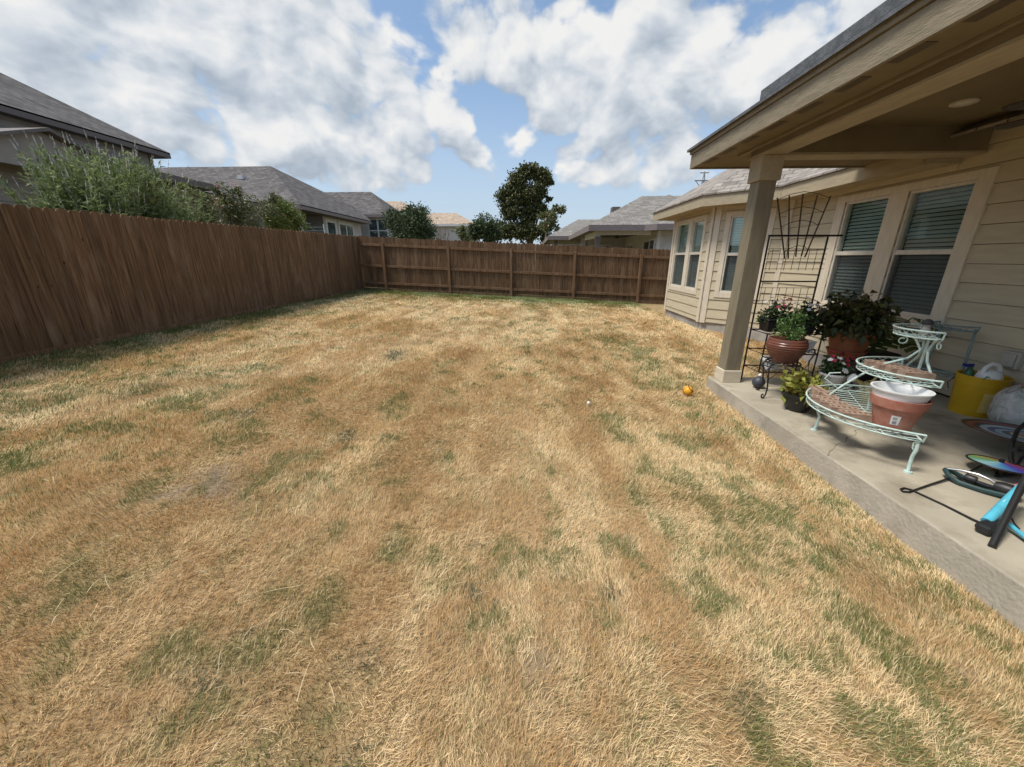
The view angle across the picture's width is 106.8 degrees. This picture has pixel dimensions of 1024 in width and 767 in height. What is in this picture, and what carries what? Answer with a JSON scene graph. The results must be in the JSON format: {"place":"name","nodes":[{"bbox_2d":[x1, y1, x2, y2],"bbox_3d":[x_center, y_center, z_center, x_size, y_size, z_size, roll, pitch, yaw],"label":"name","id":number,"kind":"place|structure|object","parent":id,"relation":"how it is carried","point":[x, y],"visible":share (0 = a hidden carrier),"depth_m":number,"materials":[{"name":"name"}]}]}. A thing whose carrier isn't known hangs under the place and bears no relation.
{"place":"outdoors","nodes":[
{"label":"outdoors","id":0,"kind":"place"},
{"bbox_2d":[0,0,885,259],"label":"sky","id":1,"kind":"structure","parent":0,"point":[434,102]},
{"bbox_2d":[0,260,1023,766],"bbox_3d":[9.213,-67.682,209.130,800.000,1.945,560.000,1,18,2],"label":"ground","id":2,"kind":"structure","parent":0,"point":[328,702],"depth_m":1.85,"materials":[{"name":"beige plant"}]},
{"bbox_2d":[0,73,215,208],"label":"house","id":3,"kind":"structure","parent":2,"relation":"on","point":[35,113],"depth_m":12.54,"materials":[{"name":"grey"}]},
{"bbox_2d":[0,126,217,222],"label":"flowering shrub","id":4,"kind":"object","parent":2,"relation":"on","point":[108,191],"visible":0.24,"depth_m":6.62,"materials":[{"name":"green plant"}]},
{"bbox_2d":[0,203,363,363],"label":"fence","id":5,"kind":"object","parent":2,"relation":"on","point":[70,279],"visible":0.96,"depth_m":6.03,"materials":[{"name":"brown wood"}]},
{"bbox_2d":[175,183,232,223],"bbox_3d":[-7.311,-3.163,8.935,1.154,2.832,1.657,1,18,2],"label":"flowering shrub","id":6,"kind":"object","parent":2,"relation":"on","point":[207,202],"visible":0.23,"depth_m":8.76,"materials":[{"name":"green plant"}]},
{"bbox_2d":[206,181,288,227],"bbox_3d":[-7.704,-4.131,11.255,1.463,3.218,2.763,1,18,2],"label":"flowering shrub","id":7,"kind":"object","parent":2,"relation":"on","point":[234,212],"visible":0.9,"depth_m":10.52,"materials":[{"name":"green plant"}]},
{"bbox_2d":[155,166,399,237],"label":"house","id":8,"kind":"structure","parent":2,"relation":"on","point":[351,213],"depth_m":23.28,"materials":[{"name":"grey"}]},
{"bbox_2d":[324,218,337,234],"bbox_3d":[-11.442,-9.388,24.232,0.062,2.000,1.400,1,18,2],"label":"window","id":9,"kind":"structure","parent":8,"relation":"in","point":[331,226],"depth_m":24.00,"materials":[{"name":"white glass"}]},
{"bbox_2d":[337,221,354,235],"bbox_3d":[-11.354,-10.043,26.225,0.062,2.000,2.300,1,18,2],"label":"window","id":10,"kind":"structure","parent":8,"relation":"in","point":[344,228],"depth_m":25.93,"materials":[{"name":"white glass"}]},
{"bbox_2d":[367,218,388,237],"bbox_3d":[-10.601,-12.128,30.163,1.640,1.840,0.062,1,18,2],"label":"window","id":11,"kind":"structure","parent":8,"relation":"in","point":[376,227],"depth_m":30.11,"materials":[{"name":"grey glass"}]},
{"bbox_2d":[261,194,311,231],"bbox_3d":[-7.542,-4.699,13.021,1.272,3.196,2.286,1,18,2],"label":"flowering shrub","id":12,"kind":"object","parent":2,"relation":"on","point":[293,219],"visible":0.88,"depth_m":12.51,"materials":[{"name":"green plant"}]},
{"bbox_2d":[365,201,413,231],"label":"house","id":13,"kind":"structure","parent":2,"relation":"on","point":[395,204],"depth_m":58.93,"materials":[{"name":"beige"}]},
{"bbox_2d":[374,201,445,239],"bbox_3d":[-5.178,-7.221,19.862,3.424,4.318,3.640,1,18,2],"label":"evergreen shrub","id":14,"kind":"object","parent":2,"relation":"on","point":[410,222],"visible":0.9,"depth_m":19.21,"materials":[{"name":"green plant"}]},
{"bbox_2d":[431,227,450,239],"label":"bare shrub","id":15,"kind":"object","parent":2,"relation":"on","point":[439,237],"visible":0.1,"depth_m":28.13,"materials":[{"name":"grey plant"}]},
{"bbox_2d":[427,213,478,241],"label":"house","id":16,"kind":"structure","parent":2,"relation":"on","point":[451,221],"depth_m":45.58,"materials":[{"name":"beige"}]},
{"bbox_2d":[451,223,472,241],"bbox_3d":[-4.848,-13.319,37.864,1.890,5.061,1.765,-14,23,-36],"label":"round tree","id":17,"kind":"object","parent":2,"relation":"on","point":[461,233],"visible":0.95,"depth_m":37.36,"materials":[{"name":"green plant"}]},
{"bbox_2d":[467,211,503,242],"bbox_3d":[-2.885,-14.551,39.679,3.916,6.262,3.750,-10,21,-29],"label":"round tree","id":18,"kind":"object","parent":2,"relation":"on","point":[483,228],"visible":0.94,"depth_m":38.65,"materials":[{"name":"green plant"}]},
{"bbox_2d":[358,236,670,303],"bbox_3d":[0.605,-4.169,14.365,12.796,2.672,0.118,1,18,2],"label":"fence","id":19,"kind":"object","parent":2,"relation":"on","point":[636,275],"visible":0.91,"depth_m":14.37,"materials":[{"name":"brown wood"}]},
{"bbox_2d":[493,160,554,243],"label":"oak tree","id":20,"kind":"object","parent":2,"relation":"on","point":[515,194],"visible":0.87,"depth_m":40.45,"materials":[{"name":"green plant"}]},
{"bbox_2d":[536,204,566,244],"bbox_3d":[3.804,-14.016,37.404,2.784,6.696,2.153,-7,19,-21],"label":"oak tree","id":21,"kind":"object","parent":2,"relation":"on","point":[549,224],"visible":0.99,"depth_m":36.50,"materials":[{"name":"green plant"}]},
{"bbox_2d":[541,219,598,246],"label":"house","id":22,"kind":"structure","parent":2,"relation":"on","point":[560,237],"depth_m":27.82,"materials":[{"name":"grey"}]},
{"bbox_2d":[566,196,679,249],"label":"house","id":23,"kind":"structure","parent":2,"relation":"on","point":[632,222],"depth_m":17.49,"materials":[{"name":"grey"}]},
{"bbox_2d":[590,244,610,247],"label":"window","id":24,"kind":"structure","parent":23,"relation":"in","point":[593,245],"depth_m":22.79,"materials":[{"name":"grey glass"}]},
{"bbox_2d":[602,235,623,238],"bbox_3d":[5.166,-7.258,18.698,1.456,0.270,1.448,1,18,2],"label":"ceiling fan","id":25,"kind":"object","parent":23,"relation":"hanging from","point":[616,236],"visible":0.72,"depth_m":18.59,"materials":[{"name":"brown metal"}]},
{"bbox_2d":[627,243,633,248],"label":"window","id":26,"kind":"structure","parent":23,"relation":"in","point":[630,245],"depth_m":21.37,"materials":[{"name":"grey glass"}]},
{"bbox_2d":[644,242,648,249],"bbox_3d":[6.553,-5.850,18.754,0.050,2.100,0.800,1,18,2],"label":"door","id":27,"kind":"structure","parent":23,"relation":"in","point":[646,244],"depth_m":18.44,"materials":[{"name":"black glass"}]},
{"bbox_2d":[648,238,655,249],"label":"window","id":28,"kind":"structure","parent":23,"relation":"in","point":[651,241],"depth_m":17.61,"materials":[{"name":"white glass"}]},
{"bbox_2d":[683,386,693,395],"bbox_3d":[2.332,0.093,5.032,0.132,0.132,0.132,31,36,-22],"label":"ball","id":29,"kind":"object","parent":2,"relation":"on","point":[688,390],"visible":0.98,"depth_m":4.99,"materials":[{"name":"orange plastic"}]},
{"bbox_2d":[652,0,1023,397],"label":"house","id":30,"kind":"structure","parent":2,"relation":"on","point":[890,152],"depth_m":4.41,"materials":[{"name":"paint"}]},
{"bbox_2d":[671,222,688,286],"bbox_3d":[4.610,-3.450,10.236,0.172,1.620,0.830,1,18,2],"label":"window","id":31,"kind":"structure","parent":30,"relation":"in","point":[682,234],"depth_m":10.43,"materials":[{"name":"glass"}]},
{"bbox_2d":[685,219,705,288],"bbox_3d":[4.571,-3.153,9.334,0.172,1.620,0.690,1,18,2],"label":"window","id":32,"kind":"structure","parent":30,"relation":"in","point":[698,225],"depth_m":9.51,"materials":[{"name":"glass"}]},
{"bbox_2d":[719,215,744,292],"bbox_3d":[4.992,-2.754,8.153,0.172,1.600,0.740,-16,24,-40],"label":"window","id":33,"kind":"structure","parent":30,"relation":"in","point":[736,225],"depth_m":8.32,"materials":[{"name":"glass"}]},
{"bbox_2d":[822,195,889,303],"bbox_3d":[5.464,-2.043,5.988,0.172,1.600,0.820,1,18,2],"label":"window","id":34,"kind":"structure","parent":30,"relation":"in","point":[862,220],"depth_m":6.06,"materials":[{"name":"glass"}]},
{"bbox_2d":[878,179,977,317],"bbox_3d":[5.418,-1.702,4.954,0.172,1.600,0.840,1,18,2],"label":"window","id":35,"kind":"structure","parent":30,"relation":"in","point":[933,217],"depth_m":5.00,"materials":[{"name":"glass"}]},
{"bbox_2d":[948,98,980,107],"bbox_3d":[4.218,-2.618,3.547,0.200,0.018,0.200,1,18,2],"label":"ceiling light","id":36,"kind":"object","parent":30,"relation":"attached to","point":[964,102],"visible":1,"depth_m":3.52,"materials":[{"name":"white glass"}]},
{"bbox_2d":[993,100,1023,129],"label":"ceiling fan","id":37,"kind":"object","parent":30,"relation":"hanging from","point":[1019,105],"visible":1,"depth_m":3.29,"materials":[{"name":"brown wood"}]},
{"bbox_2d":[706,377,1023,633],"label":"patio slab","id":38,"kind":"structure","parent":2,"relation":"on","point":[863,468],"depth_m":3.01,"materials":[{"name":"concrete"}]},
{"bbox_2d":[752,374,764,387],"bbox_3d":[3.199,-0.035,4.926,0.150,0.190,0.150,1,18,2],"label":"garden globe","id":39,"kind":"object","parent":38,"relation":"on","point":[757,380],"visible":0.88,"depth_m":4.89,"materials":[{"name":"glass"}]},
{"bbox_2d":[755,358,802,397],"bbox_3d":[3.226,-0.055,4.591,0.411,0.428,0.411,6,19,18],"label":"plant stand","id":40,"kind":"object","parent":38,"relation":"on","point":[769,361],"visible":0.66,"depth_m":4.52,"materials":[{"name":"black metal"}]},
{"bbox_2d":[766,306,808,363],"bbox_3d":[3.226,-0.570,4.422,0.419,0.651,0.419,1,18,2],"label":"potted plant","id":41,"kind":"object","parent":40,"relation":"on","point":[788,347],"visible":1,"depth_m":4.35,"materials":[{"name":"green plant"}]},
{"bbox_2d":[741,235,842,378],"bbox_3d":[3.632,-0.899,4.845,0.890,1.882,0.360,1,18,2],"label":"plant rack","id":42,"kind":"object","parent":38,"relation":"on","point":[772,333],"visible":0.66,"depth_m":4.87,"materials":[{"name":"black metal"}]},
{"bbox_2d":[760,355,778,369],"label":"potted plant","id":43,"kind":"object","parent":42,"relation":"on","point":[766,357],"visible":0.29,"depth_m":4.99,"materials":[{"name":"white plastic"}]},
{"bbox_2d":[755,295,796,331],"bbox_3d":[3.364,-0.896,4.843,0.428,0.457,0.404,14,23,36],"label":"planter","id":44,"kind":"object","parent":42,"relation":"on","point":[769,323],"visible":0.91,"depth_m":4.83,"materials":[{"name":"black plastic"}]},
{"bbox_2d":[777,191,830,258],"bbox_3d":[3.540,-1.953,4.708,0.638,0.772,0.024,1,18,2],"label":"fan trellis","id":45,"kind":"object","parent":42,"relation":"attached to","point":[799,220],"visible":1,"depth_m":4.69,"materials":[{"name":"black metal"}]},
{"bbox_2d":[788,296,822,331],"bbox_3d":[3.728,-0.882,4.829,0.412,0.439,0.442,1,18,2],"label":"planter","id":46,"kind":"object","parent":42,"relation":"on","point":[811,323],"visible":0.69,"depth_m":4.78,"materials":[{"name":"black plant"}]},
{"bbox_2d":[798,335,816,352],"bbox_3d":[3.707,-0.556,4.947,0.356,0.267,0.259,1,18,2],"label":"planter","id":47,"kind":"object","parent":42,"relation":"on","point":[812,343],"visible":0.08,"depth_m":4.85,"materials":[{"name":"white plastic"}]},
{"bbox_2d":[779,348,828,412],"bbox_3d":[3.179,-0.030,4.100,0.465,0.697,0.486,1,18,2],"label":"potted plant","id":48,"kind":"object","parent":38,"relation":"on","point":[794,387],"visible":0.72,"depth_m":4.11,"materials":[{"name":"green plant"}]},
{"bbox_2d":[819,354,861,388],"bbox_3d":[4.304,-0.167,4.981,0.356,0.399,0.356,1,18,2],"label":"plant stand","id":49,"kind":"object","parent":38,"relation":"on","point":[856,369],"visible":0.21,"depth_m":4.88,"materials":[{"name":"black metal"}]},
{"bbox_2d":[804,289,903,358],"bbox_3d":[4.269,-0.757,4.793,1.003,0.838,0.952,1,18,2],"label":"potted plant","id":50,"kind":"object","parent":49,"relation":"on","point":[854,328],"visible":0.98,"depth_m":4.66,"materials":[{"name":"green plant"}]},
{"bbox_2d":[806,323,946,473],"bbox_3d":[3.192,-0.008,3.466,0.751,1.051,1.310,10,21,28],"label":"plant stand","id":51,"kind":"object","parent":38,"relation":"on","point":[924,349],"visible":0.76,"depth_m":3.24,"materials":[{"name":"green paint"}]},
{"bbox_2d":[808,386,829,395],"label":"brick","id":52,"kind":"object","parent":51,"relation":"on","point":[816,390],"visible":0.72,"depth_m":3.84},
{"bbox_2d":[810,394,838,402],"bbox_3d":[2.964,0.164,3.609,0.205,0.062,0.098,13,22,35],"label":"brick","id":53,"kind":"object","parent":51,"relation":"on","point":[815,398],"visible":0.5,"depth_m":3.60,"materials":[{"name":"brown brick"}]},
{"bbox_2d":[821,391,840,400],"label":"brick","id":54,"kind":"object","parent":51,"relation":"on","point":[826,394],"visible":0.46,"depth_m":3.66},
{"bbox_2d":[818,399,849,408],"bbox_3d":[2.957,0.201,3.496,0.205,0.062,0.098,11,21,30],"label":"brick","id":55,"kind":"object","parent":51,"relation":"on","point":[824,402],"visible":0.5,"depth_m":3.49,"materials":[{"name":"brown brick"}]},
{"bbox_2d":[827,403,860,413],"bbox_3d":[2.950,0.239,3.382,0.205,0.062,0.098,8,20,24],"label":"brick","id":56,"kind":"object","parent":51,"relation":"on","point":[835,407],"visible":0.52,"depth_m":3.37,"materials":[{"name":"brown brick"}]},
{"bbox_2d":[836,409,871,422],"bbox_3d":[2.942,0.276,3.268,0.205,0.062,0.098,6,19,18],"label":"brick","id":57,"kind":"object","parent":51,"relation":"on","point":[863,416],"visible":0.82,"depth_m":3.23,"materials":[{"name":"brown brick"}]},
{"bbox_2d":[847,374,889,404],"bbox_3d":[4.141,0.046,4.425,0.556,0.348,0.260,1,18,2],"label":"watering can","id":58,"kind":"object","parent":51,"relation":"on","point":[860,382],"visible":0.36,"depth_m":4.39,"materials":[{"name":"white plastic"}]},
{"bbox_2d":[863,359,896,366],"bbox_3d":[3.346,-0.169,3.454,0.205,0.062,0.098,10,21,28],"label":"brick","id":59,"kind":"object","parent":51,"relation":"on","point":[869,363],"visible":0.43,"depth_m":3.45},
{"bbox_2d":[874,362,908,371],"bbox_3d":[3.342,-0.135,3.350,0.205,0.062,0.098,8,20,23],"label":"brick","id":60,"kind":"object","parent":51,"relation":"on","point":[879,366],"visible":0.46,"depth_m":3.35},
{"bbox_2d":[869,390,933,431],"bbox_3d":[3.125,0.228,3.096,0.364,0.262,0.364,1,18,2],"label":"flower pot","id":61,"kind":"object","parent":51,"relation":"on","point":[898,415],"visible":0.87,"depth_m":3.00,"materials":[{"name":"ceramic"}]},
{"bbox_2d":[870,381,935,403],"bbox_3d":[3.120,0.139,3.075,0.376,0.213,0.376,1,18,2],"label":"bowl","id":62,"kind":"object","parent":61,"relation":"in","point":[903,392],"visible":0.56,"depth_m":3.05,"materials":[{"name":"white plastic"}]},
{"bbox_2d":[884,366,921,375],"bbox_3d":[3.338,-0.101,3.245,0.205,0.062,0.098,6,19,18],"label":"brick","id":63,"kind":"object","parent":51,"relation":"on","point":[892,369],"visible":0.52,"depth_m":3.23,"materials":[{"name":"brown brick"}]},
{"bbox_2d":[899,327,920,332],"bbox_3d":[3.486,-0.464,3.312,0.170,0.028,0.170,1,18,2],"label":"tray","id":64,"kind":"object","parent":51,"relation":"on","point":[902,330],"visible":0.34,"depth_m":3.32,"materials":[{"name":"metal"}]},
{"bbox_2d":[895,369,936,380],"bbox_3d":[3.334,-0.066,3.141,0.205,0.062,0.098,5,19,13],"label":"brick","id":65,"kind":"object","parent":51,"relation":"on","point":[922,374],"visible":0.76,"depth_m":3.11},
{"bbox_2d":[918,319,933,335],"bbox_3d":[3.457,-0.471,3.169,0.076,0.132,0.076,1,18,2],"label":"figurine","id":66,"kind":"object","parent":51,"relation":"on","point":[927,324],"visible":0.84,"depth_m":3.15,"materials":[{"name":"grey stone"}]},
{"bbox_2d":[841,315,946,381],"bbox_3d":[4.876,-0.452,5.037,0.947,0.912,0.921,1,18,2],"label":"potted plant","id":67,"kind":"object","parent":38,"relation":"on","point":[873,350],"visible":0.35,"depth_m":4.79,"materials":[{"name":"green plant"}]},
{"bbox_2d":[900,478,979,521],"bbox_3d":[3.014,0.773,2.725,0.369,0.024,0.682,12,22,32],"label":"garden stake","id":68,"kind":"object","parent":38,"relation":"on","point":[921,487],"visible":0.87,"depth_m":2.71,"materials":[{"name":"black metal"}]},
{"bbox_2d":[900,321,980,382],"bbox_3d":[4.933,-0.263,4.490,0.392,0.890,0.760,1,18,2],"label":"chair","id":69,"kind":"object","parent":38,"relation":"on","point":[942,328],"visible":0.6,"depth_m":4.31,"materials":[{"name":"paint"}]},
{"bbox_2d":[947,370,1014,417],"bbox_3d":[4.994,0.113,4.094,0.430,0.428,0.406,1,18,2],"label":"bucket","id":70,"kind":"object","parent":38,"relation":"on","point":[971,396],"visible":0.84,"depth_m":4.00,"materials":[{"name":"yellow plastic"}]},
{"bbox_2d":[962,363,974,375],"bbox_3d":[4.927,-0.086,4.137,0.156,0.280,0.089,1,18,2],"label":"spray bottle","id":71,"kind":"object","parent":70,"relation":"in","point":[969,371],"visible":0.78,"depth_m":4.09,"materials":[{"name":"green plastic"}]},
{"bbox_2d":[974,362,1003,379],"bbox_3d":[4.975,-0.056,3.958,0.209,0.335,0.212,8,20,22],"label":"jug","id":72,"kind":"object","parent":70,"relation":"in","point":[985,372],"visible":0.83,"depth_m":3.91,"materials":[{"name":"white plastic"}]},
{"bbox_2d":[960,419,1023,443],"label":"wind spinner","id":73,"kind":"object","parent":38,"relation":"on","point":[1001,430],"visible":0.86,"depth_m":3.39,"materials":[{"name":"metal"}]},
{"bbox_2d":[965,454,1023,474],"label":"wind spinner","id":74,"kind":"object","parent":38,"relation":"on","point":[997,464],"visible":0.94,"depth_m":2.93,"materials":[{"name":"multicoloured metal"}]},
{"bbox_2d":[975,474,1023,548],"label":"tube frame","id":75,"kind":"object","parent":38,"relation":"on","point":[1004,509],"visible":1,"depth_m":2.31,"materials":[{"name":"blue plastic"}]},
{"bbox_2d":[988,384,1023,424],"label":"plastic bag","id":76,"kind":"object","parent":38,"relation":"on","point":[1007,408],"visible":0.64,"depth_m":3.59,"materials":[{"name":"white plastic"}]},
{"bbox_2d":[994,422,1023,476],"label":"garden stake","id":77,"kind":"object","parent":38,"relation":"on","point":[1012,449],"visible":0.86,"depth_m":2.98,"materials":[{"name":"black metal"}]},
{"bbox_2d":[695,171,708,184],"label":"pylon","id":78,"kind":"object","parent":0,"point":[704,180],"visible":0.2,"depth_m":96.61,"materials":[{"name":"metal"}]},
{"bbox_2d":[942,467,1022,497],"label":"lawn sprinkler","id":79,"kind":"object","parent":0,"point":[999,489],"visible":0.81,"depth_m":2.76,"materials":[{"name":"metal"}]},
{"bbox_3d":[3.846,0.073,4.617,0.299,0.166,0.301,1,18,2],"label":"plant stand","id":80,"kind":"object","parent":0,"visible":0},
{"bbox_2d":[815,350,857,383],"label":"potted plant","id":81,"kind":"object","parent":80,"relation":"on","point":[832,364],"visible":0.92,"depth_m":4.47,"materials":[{"name":"green plant"}]}
]}

